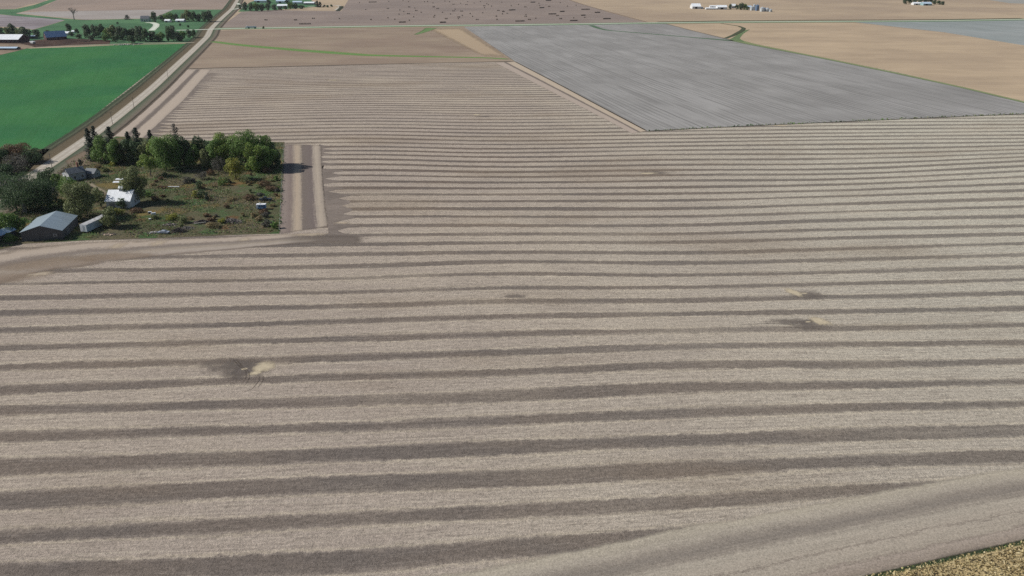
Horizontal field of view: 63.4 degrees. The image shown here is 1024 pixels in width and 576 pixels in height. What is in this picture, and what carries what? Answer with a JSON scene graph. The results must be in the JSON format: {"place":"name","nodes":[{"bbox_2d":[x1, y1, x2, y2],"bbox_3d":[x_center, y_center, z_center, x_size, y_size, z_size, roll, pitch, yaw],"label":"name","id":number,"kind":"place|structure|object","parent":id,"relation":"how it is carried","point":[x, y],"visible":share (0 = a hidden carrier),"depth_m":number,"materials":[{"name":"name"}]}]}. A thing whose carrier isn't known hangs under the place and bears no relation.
{"place":"outdoors","nodes":[
{"label":"outdoors","id":0,"kind":"place"},
{"bbox_2d":[0,44,33,54],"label":"bare yard","id":1,"kind":"structure","parent":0,"point":[22,46],"depth_m":914.58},
{"bbox_2d":[0,0,45,8],"bbox_3d":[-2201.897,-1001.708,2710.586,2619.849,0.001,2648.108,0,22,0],"label":"corner brown field","id":2,"kind":"structure","parent":0,"point":[9,4],"depth_m":1632.49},
{"bbox_2d":[1,149,48,178],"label":"roadside brush ground","id":3,"kind":"structure","parent":0,"point":[46,150],"depth_m":416.64,"materials":[{"name":"green plant"}]},
{"bbox_2d":[0,148,8,163],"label":"tree","id":4,"kind":"object","parent":3,"relation":"on","point":[4,153],"visible":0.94,"depth_m":411.82,"materials":[{"name":"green plant"}]},
{"bbox_2d":[0,163,13,174],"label":"tree","id":5,"kind":"object","parent":3,"relation":"on","point":[7,168],"visible":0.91,"depth_m":390.83,"materials":[{"name":"green plant"}]},
{"bbox_2d":[1,142,29,161],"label":"tree","id":6,"kind":"object","parent":3,"relation":"on","point":[16,148],"visible":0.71,"depth_m":416.79,"materials":[{"name":"orange plant"}]},
{"bbox_2d":[0,153,30,172],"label":"tree","id":7,"kind":"object","parent":3,"relation":"on","point":[18,162],"visible":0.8,"depth_m":399.46,"materials":[{"name":"grey plant"}]},
{"bbox_2d":[19,147,43,162],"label":"tree","id":8,"kind":"object","parent":3,"relation":"on","point":[35,156],"visible":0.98,"depth_m":415.31,"materials":[{"name":"green plant"}]},
{"bbox_2d":[0,15,62,28],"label":"striped plot","id":9,"kind":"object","parent":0,"point":[26,22],"visible":1,"depth_m":1228.84,"materials":[{"name":"soil"}]},
{"bbox_2d":[0,39,110,46],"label":"muddy feedlot","id":10,"kind":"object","parent":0,"point":[47,43],"visible":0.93,"depth_m":953.66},
{"bbox_2d":[0,34,29,42],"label":"long barn","id":11,"kind":"structure","parent":10,"relation":"on","point":[11,38],"depth_m":954.63,"materials":[{"name":"white metal"}]},
{"bbox_2d":[66,151,102,166],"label":"ploughed plot","id":12,"kind":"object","parent":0,"point":[76,157],"visible":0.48,"depth_m":422.45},
{"bbox_2d":[0,44,184,148],"bbox_3d":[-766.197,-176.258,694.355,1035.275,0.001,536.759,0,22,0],"label":"green field","id":13,"kind":"structure","parent":0,"point":[48,96],"depth_m":663.95,"materials":[{"name":"plant"}]},
{"bbox_2d":[22,10,170,19],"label":"pale field","id":14,"kind":"structure","parent":0,"point":[113,14],"depth_m":1359.49,"materials":[{"name":"soil"}]},
{"bbox_2d":[0,0,220,45],"bbox_3d":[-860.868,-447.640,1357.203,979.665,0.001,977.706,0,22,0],"label":"pasture","id":15,"kind":"structure","parent":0,"point":[122,23],"depth_m":1180.35,"materials":[{"name":"green plant"}]},
{"bbox_2d":[17,27,30,36],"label":"tree","id":16,"kind":"object","parent":15,"relation":"on","point":[23,30],"visible":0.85,"depth_m":991.27,"materials":[{"name":"green plant"}]},
{"bbox_2d":[43,30,66,39],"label":"blue barn","id":17,"kind":"structure","parent":15,"relation":"on","point":[53,35],"depth_m":981.92,"materials":[{"name":"metal"}]},
{"bbox_2d":[81,24,91,37],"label":"tree","id":18,"kind":"object","parent":15,"relation":"on","point":[85,32],"visible":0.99,"depth_m":997.88,"materials":[{"name":"green plant"}]},
{"bbox_2d":[94,24,104,37],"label":"tree","id":19,"kind":"object","parent":15,"relation":"on","point":[99,28],"visible":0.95,"depth_m":997.35,"materials":[{"name":"green plant"}]},
{"bbox_2d":[106,25,116,37],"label":"tree","id":20,"kind":"object","parent":15,"relation":"on","point":[111,31],"visible":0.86,"depth_m":978.55,"materials":[{"name":"green plant"}]},
{"bbox_2d":[114,26,124,39],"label":"tree","id":21,"kind":"object","parent":15,"relation":"on","point":[118,30],"visible":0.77,"depth_m":972.27,"materials":[{"name":"green plant"}]},
{"bbox_2d":[120,28,130,40],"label":"tree","id":22,"kind":"object","parent":15,"relation":"on","point":[125,32],"visible":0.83,"depth_m":967.25,"materials":[{"name":"green plant"}]},
{"bbox_2d":[134,26,142,40],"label":"tree","id":23,"kind":"object","parent":15,"relation":"on","point":[137,31],"visible":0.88,"depth_m":960.82,"materials":[{"name":"green plant"}]},
{"bbox_2d":[141,28,148,41],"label":"tree","id":24,"kind":"object","parent":15,"relation":"on","point":[144,33],"visible":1,"depth_m":954.96,"materials":[{"name":"green plant"}]},
{"bbox_2d":[165,26,171,40],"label":"tree","id":25,"kind":"object","parent":15,"relation":"on","point":[168,32],"visible":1,"depth_m":960.78,"materials":[{"name":"green plant"}]},
{"bbox_2d":[35,42,194,47],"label":"farm track","id":26,"kind":"structure","parent":0,"point":[108,44],"depth_m":933.57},
{"bbox_2d":[0,0,238,198],"bbox_3d":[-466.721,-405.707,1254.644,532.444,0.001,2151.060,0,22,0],"label":"gravel road","id":27,"kind":"structure","parent":0,"point":[99,129],"depth_m":570.48,"materials":[{"name":"gravel"}]},
{"bbox_2d":[0,0,243,213],"bbox_3d":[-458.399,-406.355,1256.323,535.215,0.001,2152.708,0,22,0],"label":"road verge","id":28,"kind":"structure","parent":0,"point":[129,117],"depth_m":609.55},
{"bbox_2d":[12,0,234,176],"bbox_3d":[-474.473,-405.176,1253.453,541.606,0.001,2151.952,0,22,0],"label":"road verge","id":29,"kind":"structure","parent":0,"point":[65,141],"depth_m":589.50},
{"bbox_2d":[23,0,228,11],"bbox_3d":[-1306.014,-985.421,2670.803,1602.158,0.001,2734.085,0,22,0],"label":"brown field","id":30,"kind":"structure","parent":0,"point":[87,5],"depth_m":1575.05,"materials":[{"name":"soil"}]},
{"bbox_2d":[0,136,283,248],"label":"farmyard ground","id":31,"kind":"structure","parent":0,"point":[238,186],"depth_m":345.81,"materials":[{"name":"green plant"}]},
{"bbox_2d":[0,212,15,229],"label":"tree","id":32,"kind":"object","parent":31,"relation":"on","point":[5,219],"visible":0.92,"depth_m":309.85,"materials":[{"name":"green plant"}]},
{"bbox_2d":[0,226,16,240],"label":"shed","id":33,"kind":"structure","parent":31,"relation":"on","point":[3,231],"depth_m":308.34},
{"bbox_2d":[2,232,19,242],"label":"shrub","id":34,"kind":"object","parent":31,"relation":"on","point":[11,238],"visible":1,"depth_m":305.14,"materials":[{"name":"green plant"}]},
{"bbox_2d":[0,177,37,211],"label":"tree","id":35,"kind":"object","parent":31,"relation":"on","point":[7,203],"visible":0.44,"depth_m":336.13,"materials":[{"name":"green plant"}]},
{"bbox_2d":[10,215,28,231],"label":"tree","id":36,"kind":"object","parent":31,"relation":"on","point":[18,222],"visible":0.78,"depth_m":314.01,"materials":[{"name":"green plant"}]},
{"bbox_2d":[0,171,58,213],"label":"old tree","id":37,"kind":"object","parent":31,"relation":"on","point":[23,204],"visible":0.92,"depth_m":333.91,"materials":[{"name":"green plant"}]},
{"bbox_2d":[18,178,60,209],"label":"tree","id":38,"kind":"object","parent":31,"relation":"on","point":[49,199],"visible":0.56,"depth_m":339.68,"materials":[{"name":"green plant"}]},
{"bbox_2d":[36,167,53,183],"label":"tree","id":39,"kind":"object","parent":31,"relation":"on","point":[48,172],"visible":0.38,"depth_m":375.76,"materials":[{"name":"green plant"}]},
{"bbox_2d":[19,211,77,240],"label":"machine shed","id":40,"kind":"structure","parent":31,"relation":"on","point":[54,225],"depth_m":308.26,"materials":[{"name":"grey metal"}]},
{"bbox_2d":[50,173,62,187],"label":"tree","id":41,"kind":"object","parent":31,"relation":"on","point":[55,176],"visible":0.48,"depth_m":370.85,"materials":[{"name":"green plant"}]},
{"bbox_2d":[56,176,76,196],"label":"tree","id":42,"kind":"object","parent":31,"relation":"on","point":[67,180],"visible":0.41,"depth_m":354.03,"materials":[{"name":"green plant"}]},
{"bbox_2d":[62,162,86,179],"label":"farm house","id":43,"kind":"structure","parent":31,"relation":"on","point":[77,172],"depth_m":386.05,"materials":[{"name":"grey"}]},
{"bbox_2d":[60,182,96,219],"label":"tree","id":44,"kind":"object","parent":31,"relation":"on","point":[79,195],"visible":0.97,"depth_m":326.63,"materials":[{"name":"green plant"}]},
{"bbox_2d":[83,128,94,159],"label":"spruce tree","id":45,"kind":"object","parent":31,"relation":"on","point":[87,134],"visible":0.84,"depth_m":417.43,"materials":[{"name":"green plant"}]},
{"bbox_2d":[79,215,104,231],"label":"box trailer","id":46,"kind":"object","parent":31,"relation":"on","point":[90,225],"visible":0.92,"depth_m":316.65,"materials":[{"name":"white paint"}]},
{"bbox_2d":[85,168,100,177],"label":"garage","id":47,"kind":"structure","parent":31,"relation":"on","point":[92,172],"depth_m":390.53,"materials":[{"name":"grey"}]},
{"bbox_2d":[91,187,106,206],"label":"tree","id":48,"kind":"object","parent":31,"relation":"on","point":[95,191],"visible":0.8,"depth_m":343.85,"materials":[{"name":"green plant"}]},
{"bbox_2d":[89,135,110,161],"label":"tree","id":49,"kind":"object","parent":31,"relation":"on","point":[98,154],"visible":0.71,"depth_m":414.10,"materials":[{"name":"green plant"}]},
{"bbox_2d":[99,206,117,226],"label":"tree","id":50,"kind":"object","parent":31,"relation":"on","point":[108,215],"visible":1,"depth_m":318.29,"materials":[{"name":"green plant"}]},
{"bbox_2d":[103,139,122,162],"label":"tree","id":51,"kind":"object","parent":31,"relation":"on","point":[111,151],"visible":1,"depth_m":410.30,"materials":[{"name":"green plant"}]},
{"bbox_2d":[103,126,123,162],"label":"spruce tree","id":52,"kind":"object","parent":31,"relation":"on","point":[108,131],"visible":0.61,"depth_m":411.35,"materials":[{"name":"green plant"}]},
{"bbox_2d":[115,144,126,162],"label":"tree","id":53,"kind":"object","parent":31,"relation":"on","point":[120,150],"visible":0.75,"depth_m":414.28,"materials":[{"name":"green plant"}]},
{"bbox_2d":[104,186,139,207],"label":"house","id":54,"kind":"structure","parent":31,"relation":"on","point":[113,196],"depth_m":344.80,"materials":[{"name":"white metal"}]},
{"bbox_2d":[120,139,141,163],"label":"tree","id":55,"kind":"object","parent":31,"relation":"on","point":[130,147],"visible":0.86,"depth_m":410.57,"materials":[{"name":"green plant"}]},
{"bbox_2d":[118,165,146,199],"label":"tree","id":56,"kind":"object","parent":31,"relation":"on","point":[133,182],"visible":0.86,"depth_m":347.21,"materials":[{"name":"green plant"}]},
{"bbox_2d":[130,127,143,159],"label":"spruce tree","id":57,"kind":"object","parent":31,"relation":"on","point":[136,134],"visible":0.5,"depth_m":415.32,"materials":[{"name":"green plant"}]},
{"bbox_2d":[0,141,282,246],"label":"yard weeds","id":58,"kind":"object","parent":31,"relation":"on","point":[181,197],"visible":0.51,"depth_m":353.49,"materials":[{"name":"green plant"}]},
{"bbox_2d":[134,141,148,163],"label":"tree","id":59,"kind":"object","parent":31,"relation":"on","point":[142,150],"visible":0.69,"depth_m":409.84,"materials":[{"name":"green plant"}]},
{"bbox_2d":[136,154,157,175],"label":"tree","id":60,"kind":"object","parent":31,"relation":"on","point":[146,160],"visible":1,"depth_m":389.23,"materials":[{"name":"green plant"}]},
{"bbox_2d":[148,133,178,169],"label":"tree","id":61,"kind":"object","parent":31,"relation":"on","point":[156,143],"visible":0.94,"depth_m":398.87,"materials":[{"name":"green plant"}]},
{"bbox_2d":[165,138,183,168],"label":"tree","id":62,"kind":"object","parent":31,"relation":"on","point":[175,156],"visible":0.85,"depth_m":401.52,"materials":[{"name":"green plant"}]},
{"bbox_2d":[171,135,191,166],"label":"tree","id":63,"kind":"object","parent":31,"relation":"on","point":[184,143],"visible":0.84,"depth_m":405.02,"materials":[{"name":"green plant"}]},
{"bbox_2d":[184,144,199,167],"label":"tree","id":64,"kind":"object","parent":31,"relation":"on","point":[193,150],"visible":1,"depth_m":404.56,"materials":[{"name":"green plant"}]},
{"bbox_2d":[190,135,212,160],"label":"tree","id":65,"kind":"object","parent":31,"relation":"on","point":[200,146],"visible":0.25,"depth_m":410.50,"materials":[{"name":"green plant"}]},
{"bbox_2d":[200,149,211,168],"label":"tree","id":66,"kind":"object","parent":31,"relation":"on","point":[205,158],"visible":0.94,"depth_m":402.48,"materials":[{"name":"green plant"}]},
{"bbox_2d":[205,221,220,228],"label":"shrub","id":67,"kind":"object","parent":31,"relation":"on","point":[209,224],"visible":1,"depth_m":320.12,"materials":[{"name":"green plant"}]},
{"bbox_2d":[205,138,225,168],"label":"tree","id":68,"kind":"object","parent":31,"relation":"on","point":[210,146],"visible":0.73,"depth_m":401.08,"materials":[{"name":"green plant"}]},
{"bbox_2d":[210,156,225,171],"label":"tree","id":69,"kind":"object","parent":31,"relation":"on","point":[216,163],"visible":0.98,"depth_m":398.58,"materials":[{"name":"grey plant"}]},
{"bbox_2d":[212,132,237,165],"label":"tree","id":70,"kind":"object","parent":31,"relation":"on","point":[223,145],"visible":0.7,"depth_m":402.69,"materials":[{"name":"green plant"}]},
{"bbox_2d":[217,218,242,223],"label":"brush pile","id":71,"kind":"object","parent":31,"relation":"on","point":[234,220],"visible":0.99,"depth_m":326.40,"materials":[{"name":"grey wood"}]},
{"bbox_2d":[223,157,245,179],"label":"tree","id":72,"kind":"object","parent":31,"relation":"on","point":[233,165],"visible":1,"depth_m":383.93,"materials":[{"name":"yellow plant"}]},
{"bbox_2d":[226,129,257,166],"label":"tree","id":73,"kind":"object","parent":31,"relation":"on","point":[239,148],"visible":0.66,"depth_m":400.67,"materials":[{"name":"green plant"}]},
{"bbox_2d":[243,142,264,171],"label":"tree","id":74,"kind":"object","parent":31,"relation":"on","point":[250,150],"visible":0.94,"depth_m":396.84,"materials":[{"name":"green plant"}]},
{"bbox_2d":[250,135,273,165],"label":"tree","id":75,"kind":"object","parent":31,"relation":"on","point":[264,139],"visible":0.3,"depth_m":404.67,"materials":[{"name":"green plant"}]},
{"bbox_2d":[253,143,278,168],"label":"tree","id":76,"kind":"object","parent":31,"relation":"on","point":[267,157],"visible":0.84,"depth_m":399.23,"materials":[{"name":"green plant"}]},
{"bbox_2d":[271,154,281,168],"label":"tree","id":77,"kind":"object","parent":31,"relation":"on","point":[277,162],"visible":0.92,"depth_m":404.35,"materials":[{"name":"green plant"}]},
{"bbox_2d":[0,234,310,282],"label":"headland","id":78,"kind":"structure","parent":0,"point":[18,263],"depth_m":296.56,"materials":[{"name":"soil"}]},
{"bbox_2d":[114,69,209,137],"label":"headland","id":79,"kind":"structure","parent":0,"point":[168,101],"depth_m":578.17,"materials":[{"name":"soil"}]},
{"bbox_2d":[143,73,215,137],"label":"turning ground","id":80,"kind":"structure","parent":0,"point":[178,107],"depth_m":563.74,"materials":[{"name":"soil"}]},
{"bbox_2d":[238,0,316,11],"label":"farm lawn","id":81,"kind":"structure","parent":0,"point":[273,2],"depth_m":1602.94,"materials":[{"name":"green plant"}]},
{"bbox_2d":[280,145,326,232],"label":"headland","id":82,"kind":"structure","parent":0,"point":[303,205],"depth_m":370.15,"materials":[{"name":"soil"}]},
{"bbox_2d":[300,236,358,242],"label":"turning ground","id":83,"kind":"structure","parent":0,"point":[334,239],"depth_m":307.80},
{"bbox_2d":[319,144,363,236],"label":"turning ground","id":84,"kind":"structure","parent":0,"point":[335,209],"depth_m":351.28,"materials":[{"name":"soil"}]},
{"bbox_2d":[190,61,507,68],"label":"field edge","id":85,"kind":"object","parent":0,"point":[363,64],"visible":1,"depth_m":772.39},
{"bbox_2d":[189,27,512,67],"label":"brown field","id":86,"kind":"structure","parent":0,"point":[394,41],"depth_m":905.78,"materials":[{"name":"soil"}]},
{"bbox_2d":[433,29,502,55],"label":"lighter stubble","id":87,"kind":"object","parent":86,"relation":"on","point":[463,37],"visible":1,"depth_m":974.62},
{"bbox_2d":[213,41,507,58],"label":"grass waterway","id":88,"kind":"object","parent":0,"point":[314,51],"depth_m":861.82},
{"bbox_2d":[222,0,641,27],"bbox_3d":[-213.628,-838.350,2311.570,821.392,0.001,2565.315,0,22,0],"label":"bale field","id":89,"kind":"structure","parent":0,"point":[356,13],"depth_m":1359.76,"materials":[{"name":"soil"}]},
{"bbox_2d":[0,61,1023,575],"bbox_3d":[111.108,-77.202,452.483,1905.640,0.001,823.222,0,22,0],"label":"stubble field","id":90,"kind":"structure","parent":0,"point":[428,395],"depth_m":226.81,"materials":[{"name":"plant"}]},
{"bbox_2d":[213,361,245,369],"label":"bare patch","id":91,"kind":"object","parent":90,"relation":"on","point":[230,364],"visible":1,"depth_m":214.81,"materials":[{"name":"soil"}]},
{"bbox_2d":[236,366,251,374],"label":"bare patch","id":92,"kind":"object","parent":90,"relation":"on","point":[240,371],"visible":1,"depth_m":212.26,"materials":[{"name":"soil"}]},
{"bbox_2d":[253,362,274,370],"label":"chaff patch","id":93,"kind":"object","parent":90,"relation":"on","point":[265,366],"visible":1,"depth_m":214.28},
{"bbox_2d":[779,319,807,322],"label":"bare patch","id":94,"kind":"object","parent":90,"relation":"on","point":[790,321],"visible":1,"depth_m":240.15,"materials":[{"name":"soil"}]},
{"bbox_2d":[811,317,830,324],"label":"chaff patch","id":95,"kind":"object","parent":90,"relation":"on","point":[819,321],"visible":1,"depth_m":240.13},
{"bbox_2d":[0,0,1023,65],"bbox_3d":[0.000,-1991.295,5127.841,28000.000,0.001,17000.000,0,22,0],"label":"ground","id":96,"kind":"structure","parent":0,"point":[806,10],"depth_m":1448.29,"materials":[{"name":"soil"}]},
{"bbox_2d":[497,62,645,133],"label":"headland","id":97,"kind":"structure","parent":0,"point":[545,83],"depth_m":609.65,"materials":[{"name":"soil"}]},
{"bbox_2d":[516,62,644,129],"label":"field edge","id":98,"kind":"object","parent":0,"point":[585,98],"visible":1,"depth_m":593.17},
{"bbox_2d":[176,19,1020,30],"bbox_3d":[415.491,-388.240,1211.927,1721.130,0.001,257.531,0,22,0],"label":"gravel crossroad","id":99,"kind":"structure","parent":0,"point":[605,23],"depth_m":1195.28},
{"bbox_2d":[214,19,1023,29],"bbox_3d":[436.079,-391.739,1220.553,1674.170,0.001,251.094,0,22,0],"label":"road verge","id":100,"kind":"structure","parent":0,"point":[618,23],"depth_m":1195.64,"materials":[{"name":"green plant"}]},
{"bbox_2d":[589,25,731,40],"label":"grass waterway","id":101,"kind":"object","parent":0,"point":[655,34],"depth_m":1048.68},
{"bbox_2d":[442,469,1023,575],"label":"headland","id":102,"kind":"structure","parent":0,"point":[875,533],"depth_m":151.53,"materials":[{"name":"soil"}]},
{"bbox_2d":[865,539,1023,575],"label":"grass strip","id":103,"kind":"object","parent":102,"relation":"on","point":[911,567],"depth_m":146.63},
{"bbox_2d":[721,23,745,38],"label":"ditch","id":104,"kind":"object","parent":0,"point":[740,31],"visible":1,"depth_m":1079.86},
{"bbox_2d":[729,29,749,41],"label":"grass corner","id":105,"kind":"object","parent":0,"point":[736,37],"depth_m":1007.13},
{"bbox_2d":[465,24,1023,130],"bbox_3d":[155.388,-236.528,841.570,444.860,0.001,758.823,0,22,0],"label":"bare grey field","id":106,"kind":"structure","parent":0,"point":[651,81],"depth_m":673.95,"materials":[{"name":"soil"}]},
{"bbox_2d":[652,114,1011,130],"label":"field edge","id":107,"kind":"object","parent":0,"point":[825,122],"visible":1,"depth_m":514.69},
{"bbox_2d":[649,112,1023,130],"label":"fence weeds","id":108,"kind":"object","parent":107,"relation":"on","point":[836,121],"visible":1,"depth_m":517.04,"materials":[{"name":"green plant"}]},
{"bbox_2d":[667,18,1021,21],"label":"ditch","id":109,"kind":"object","parent":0,"point":[805,20],"visible":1,"depth_m":1245.20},
{"bbox_2d":[670,23,1023,100],"bbox_3d":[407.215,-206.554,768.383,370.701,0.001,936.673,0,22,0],"label":"tan field","id":110,"kind":"structure","parent":0,"point":[993,67],"depth_m":887.90,"materials":[{"name":"soil"}]},
{"bbox_2d":[727,39,1023,102],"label":"field verge","id":111,"kind":"structure","parent":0,"point":[748,43],"depth_m":746.76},
{"bbox_2d":[858,20,1023,44],"bbox_3d":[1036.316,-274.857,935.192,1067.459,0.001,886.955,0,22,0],"label":"grey field","id":112,"kind":"structure","parent":0,"point":[1009,31],"depth_m":1135.55,"materials":[{"name":"soil"}]},
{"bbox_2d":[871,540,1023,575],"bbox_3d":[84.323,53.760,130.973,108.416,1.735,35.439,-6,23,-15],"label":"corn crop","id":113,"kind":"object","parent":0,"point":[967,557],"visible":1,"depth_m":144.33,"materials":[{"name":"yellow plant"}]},
{"bbox_2d":[993,0,1023,3],"bbox_3d":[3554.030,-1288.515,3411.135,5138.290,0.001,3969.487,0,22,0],"label":"dull field","id":114,"kind":"structure","parent":0,"point":[1015,1],"depth_m":1694.28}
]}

